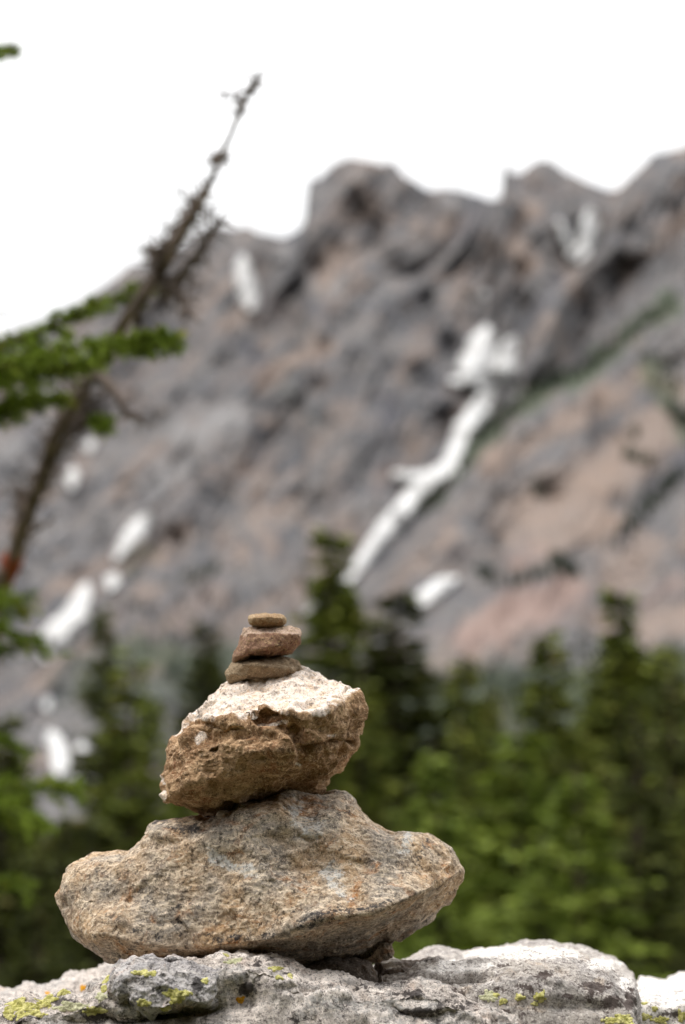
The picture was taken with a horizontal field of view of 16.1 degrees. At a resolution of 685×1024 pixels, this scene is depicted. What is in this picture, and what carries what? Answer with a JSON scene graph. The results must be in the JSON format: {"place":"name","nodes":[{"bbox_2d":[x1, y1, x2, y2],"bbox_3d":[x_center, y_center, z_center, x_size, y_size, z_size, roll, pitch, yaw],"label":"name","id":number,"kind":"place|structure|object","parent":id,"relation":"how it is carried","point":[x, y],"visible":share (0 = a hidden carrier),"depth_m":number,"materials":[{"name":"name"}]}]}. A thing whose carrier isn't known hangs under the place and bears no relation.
{"place":"outdoors","nodes":[
{"label":"outdoors","id":0,"kind":"place"},
{"bbox_2d":[0,147,684,841],"bbox_3d":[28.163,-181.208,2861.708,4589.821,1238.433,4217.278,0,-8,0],"label":"mountain","id":1,"kind":"structure","parent":0,"point":[306,395],"depth_m":2694.66,"materials":[{"name":"grey stone"}]},
{"bbox_2d":[41,697,51,710],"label":"snow patch","id":2,"kind":"object","parent":1,"relation":"on","point":[46,703],"visible":0.98,"depth_m":1848.25,"materials":[{"name":"white snow"}]},
{"bbox_2d":[46,730,68,775],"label":"snow patch","id":3,"kind":"object","parent":1,"relation":"on","point":[57,747],"visible":0.97,"depth_m":1513.92,"materials":[{"name":"white snow"}]},
{"bbox_2d":[40,581,92,643],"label":"snow patch","id":4,"kind":"object","parent":1,"relation":"on","point":[69,620],"visible":0.94,"depth_m":2183.85,"materials":[{"name":"white snow"}]},
{"bbox_2d":[65,467,79,489],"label":"snow patch","id":5,"kind":"object","parent":1,"relation":"on","point":[72,478],"visible":1,"depth_m":2849.75,"materials":[{"name":"white snow"}]},
{"bbox_2d":[75,741,88,750],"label":"snow patch","id":6,"kind":"object","parent":1,"relation":"on","point":[81,746],"visible":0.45,"depth_m":1518.94,"materials":[{"name":"white snow"}]},
{"bbox_2d":[83,439,94,451],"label":"snow patch","id":7,"kind":"object","parent":1,"relation":"on","point":[90,445],"visible":0.95,"depth_m":3056.52,"materials":[{"name":"white snow"}]},
{"bbox_2d":[105,573,120,590],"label":"snow patch","id":8,"kind":"object","parent":1,"relation":"on","point":[112,581],"visible":1,"depth_m":2282.14,"materials":[{"name":"white snow"}]},
{"bbox_2d":[113,513,151,561],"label":"snow patch","id":9,"kind":"object","parent":1,"relation":"on","point":[136,530],"visible":1,"depth_m":2445.17,"materials":[{"name":"white snow"}]},
{"bbox_2d":[234,254,258,310],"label":"snow patch","id":10,"kind":"object","parent":1,"relation":"on","point":[246,283],"visible":1,"depth_m":3401.26,"materials":[{"name":"white snow"}]},
{"bbox_2d":[0,285,684,799],"bbox_3d":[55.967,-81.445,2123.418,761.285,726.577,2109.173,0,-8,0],"label":"mountainside trees","id":11,"kind":"object","parent":1,"relation":"on","point":[556,557],"visible":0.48,"depth_m":2091.86,"materials":[{"name":"green plant"}]},
{"bbox_2d":[343,324,521,584],"bbox_3d":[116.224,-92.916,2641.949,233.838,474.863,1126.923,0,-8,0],"label":"snow patch","id":12,"kind":"object","parent":1,"relation":"on","point":[486,359],"visible":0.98,"depth_m":2798.82,"materials":[{"name":"white snow"}]},
{"bbox_2d":[415,576,458,606],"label":"snow patch","id":13,"kind":"object","parent":1,"relation":"on","point":[435,590],"visible":0.84,"depth_m":1764.99,"materials":[{"name":"white snow"}]},
{"bbox_2d":[557,209,600,261],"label":"snow patch","id":14,"kind":"object","parent":1,"relation":"on","point":[587,238],"visible":1,"depth_m":3475.85,"materials":[{"name":"white snow"}]},
{"bbox_2d":[0,0,684,334],"label":"sky","id":15,"kind":"structure","parent":0,"point":[107,106],"materials":[{"name":"white"}]},
{"bbox_3d":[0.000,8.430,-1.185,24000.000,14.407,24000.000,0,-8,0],"label":"forest floor","id":16,"kind":"structure","parent":0,"visible":0},
{"bbox_2d":[0,708,57,987],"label":"conifer","id":17,"kind":"object","parent":16,"relation":"on","point":[11,858],"visible":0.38,"depth_m":25.65,"materials":[{"name":"green plant"}]},
{"bbox_2d":[0,843,85,987],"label":"conifer","id":18,"kind":"object","parent":16,"relation":"on","point":[44,889],"visible":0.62,"depth_m":18.69,"materials":[{"name":"green plant"}]},
{"bbox_2d":[0,808,123,987],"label":"conifer","id":19,"kind":"object","parent":16,"relation":"on","point":[79,829],"visible":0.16,"depth_m":23.61,"materials":[{"name":"green plant"}]},
{"bbox_2d":[27,809,101,962],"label":"conifer","id":20,"kind":"object","parent":16,"relation":"on","point":[56,841],"visible":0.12,"depth_m":29.61,"materials":[{"name":"green plant"}]},
{"bbox_2d":[34,605,141,964],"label":"conifer","id":21,"kind":"object","parent":16,"relation":"on","point":[101,767],"visible":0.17,"depth_m":41.79,"materials":[{"name":"green plant"}]},
{"bbox_2d":[0,40,190,909],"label":"spruce","id":22,"kind":"object","parent":16,"relation":"on","point":[32,365],"visible":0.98,"depth_m":6.92,"materials":[{"name":"green plant"}]},
{"bbox_2d":[65,642,194,963],"bbox_3d":[-3.155,6.422,35.505,3.509,9.024,3.752,-4,-9,27],"label":"conifer","id":23,"kind":"object","parent":16,"relation":"on","point":[125,817],"visible":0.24,"depth_m":35.70,"materials":[{"name":"green plant"}]},
{"bbox_2d":[0,65,268,634],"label":"leaning tree","id":24,"kind":"object","parent":16,"relation":"on","point":[162,256],"visible":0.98,"depth_m":6.98,"materials":[{"name":"brown plant"}]},
{"bbox_2d":[166,803,197,817],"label":"conifer","id":25,"kind":"object","parent":16,"relation":"on","point":[175,810],"visible":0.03,"depth_m":39.61,"materials":[{"name":"green plant"}]},
{"bbox_2d":[154,621,226,811],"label":"conifer","id":26,"kind":"object","parent":16,"relation":"on","point":[212,674],"visible":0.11,"depth_m":119.66,"materials":[{"name":"green plant"}]},
{"bbox_2d":[0,948,520,1023],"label":"boulder","id":27,"kind":"object","parent":16,"relation":"on","point":[241,986],"visible":1,"depth_m":2.74,"materials":[{"name":"grey stone"}]},
{"bbox_2d":[55,789,464,963],"bbox_3d":[-0.101,0.449,2.946,0.502,0.224,0.314,0,-8,0],"label":"base stone","id":28,"kind":"object","parent":27,"relation":"on","point":[300,877],"visible":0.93,"depth_m":2.86,"materials":[{"name":"beige stone"}]},
{"bbox_2d":[159,665,368,816],"bbox_3d":[-0.096,0.279,2.964,0.257,0.191,0.263,0,-8,0],"label":"cairn stone","id":29,"kind":"object","parent":28,"relation":"on","point":[229,747],"visible":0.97,"depth_m":2.88,"materials":[{"name":"beige stone"}]},
{"bbox_2d":[225,656,302,683],"bbox_3d":[-0.097,0.199,3.006,0.098,0.040,0.093,0,-8,0],"label":"cairn stone","id":30,"kind":"object","parent":29,"relation":"on","point":[260,668],"visible":0.88,"depth_m":2.98,"materials":[{"name":"brown stone"}]},
{"bbox_2d":[232,625,301,662],"bbox_3d":[-0.094,0.165,3.004,0.087,0.048,0.087,0,-8,0],"label":"cairn stone","id":31,"kind":"object","parent":30,"relation":"on","point":[258,642],"visible":0.95,"depth_m":2.98,"materials":[{"name":"brown stone"}]},
{"bbox_2d":[248,613,286,627],"bbox_3d":[-0.094,0.136,3.010,0.048,0.022,0.053,0,-8,0],"label":"pebble","id":32,"kind":"object","parent":31,"relation":"on","point":[263,620],"visible":0.99,"depth_m":3.00,"materials":[{"name":"beige stone"}]},
{"bbox_2d":[302,956,378,982],"bbox_3d":[-0.008,0.568,2.976,0.105,0.046,0.155,0,-8,0],"label":"wedge stone","id":33,"kind":"object","parent":27,"relation":"on","point":[362,969],"visible":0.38,"depth_m":2.92,"materials":[{"name":"grey stone"}]},
{"bbox_2d":[329,669,412,963],"bbox_3d":[0.304,6.319,32.458,3.811,8.433,3.707,2,-8,-15],"label":"conifer","id":34,"kind":"object","parent":16,"relation":"on","point":[350,775],"visible":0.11,"depth_m":32.69,"materials":[{"name":"green plant"}]},
{"bbox_2d":[326,588,496,942],"bbox_3d":[0.606,6.119,35.671,5.338,10.018,4.937,4,-9,-29],"label":"conifer","id":35,"kind":"object","parent":16,"relation":"on","point":[390,674],"visible":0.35,"depth_m":35.83,"materials":[{"name":"green plant"}]},
{"bbox_2d":[372,739,482,964],"bbox_3d":[1.073,6.385,29.394,3.270,7.235,3.180,-1,-8,8],"label":"conifer","id":36,"kind":"object","parent":16,"relation":"on","point":[437,776],"visible":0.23,"depth_m":29.70,"materials":[{"name":"green plant"}]},
{"bbox_2d":[374,808,509,963],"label":"conifer","id":37,"kind":"object","parent":16,"relation":"on","point":[459,934],"visible":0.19,"depth_m":21.67,"materials":[{"name":"green plant"}]},
{"bbox_2d":[429,649,501,807],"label":"conifer","id":38,"kind":"object","parent":16,"relation":"on","point":[472,684],"visible":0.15,"depth_m":49.88,"materials":[{"name":"green plant"}]},
{"bbox_2d":[450,682,513,843],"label":"conifer","id":39,"kind":"object","parent":16,"relation":"on","point":[486,711],"visible":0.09,"depth_m":43.74,"materials":[{"name":"green plant"}]},
{"bbox_2d":[378,939,641,1023],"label":"boulder","id":40,"kind":"object","parent":16,"relation":"on","point":[539,981],"visible":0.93,"depth_m":2.87,"materials":[{"name":"stone"}]},
{"bbox_2d":[374,956,430,976],"bbox_3d":[0.077,0.572,3.017,0.079,0.037,0.152,0,-8,0],"label":"wedge stone","id":41,"kind":"object","parent":40,"relation":"on","point":[392,965],"visible":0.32,"depth_m":2.98,"materials":[{"name":"grey stone"}]},
{"bbox_2d":[405,721,654,957],"bbox_3d":[2.153,5.821,26.604,4.467,7.010,4.397,5,-9,-30],"label":"conifer","id":42,"kind":"object","parent":16,"relation":"on","point":[536,815],"visible":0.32,"depth_m":26.64,"materials":[{"name":"green plant"}]},
{"bbox_2d":[493,830,588,945],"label":"conifer","id":43,"kind":"object","parent":16,"relation":"on","point":[549,919],"visible":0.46,"depth_m":19.68,"materials":[{"name":"green plant"}]},
{"bbox_2d":[493,621,613,884],"bbox_3d":[3.445,6.672,39.500,4.237,9.821,4.121,8,-11,-44],"label":"conifer","id":44,"kind":"object","parent":16,"relation":"on","point":[535,690],"visible":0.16,"depth_m":39.74,"materials":[{"name":"green plant"}]},
{"bbox_2d":[505,765,672,980],"bbox_3d":[2.263,5.638,24.584,3.671,6.097,3.730,6,-10,-38],"label":"conifer","id":45,"kind":"object","parent":16,"relation":"on","point":[577,862],"visible":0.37,"depth_m":24.60,"materials":[{"name":"green plant"}]},
{"bbox_2d":[526,583,682,936],"bbox_3d":[4.556,6.188,37.507,3.820,10.218,4.130,-2,-8,17],"label":"conifer","id":46,"kind":"object","parent":16,"relation":"on","point":[630,671],"visible":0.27,"depth_m":37.82,"materials":[{"name":"green plant"}]},
{"bbox_2d":[580,699,684,978],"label":"conifer","id":47,"kind":"object","parent":16,"relation":"on","point":[638,863],"visible":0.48,"depth_m":28.60,"materials":[{"name":"green plant"}]},
{"bbox_2d":[614,656,684,966],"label":"conifer","id":48,"kind":"object","parent":16,"relation":"on","point":[662,710],"visible":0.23,"depth_m":33.80,"materials":[{"name":"green plant"}]},
{"bbox_2d":[636,971,684,1023],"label":"boulder","id":49,"kind":"object","parent":16,"relation":"on","point":[662,1001],"visible":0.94,"depth_m":3.05,"materials":[{"name":"stone"}]}
]}

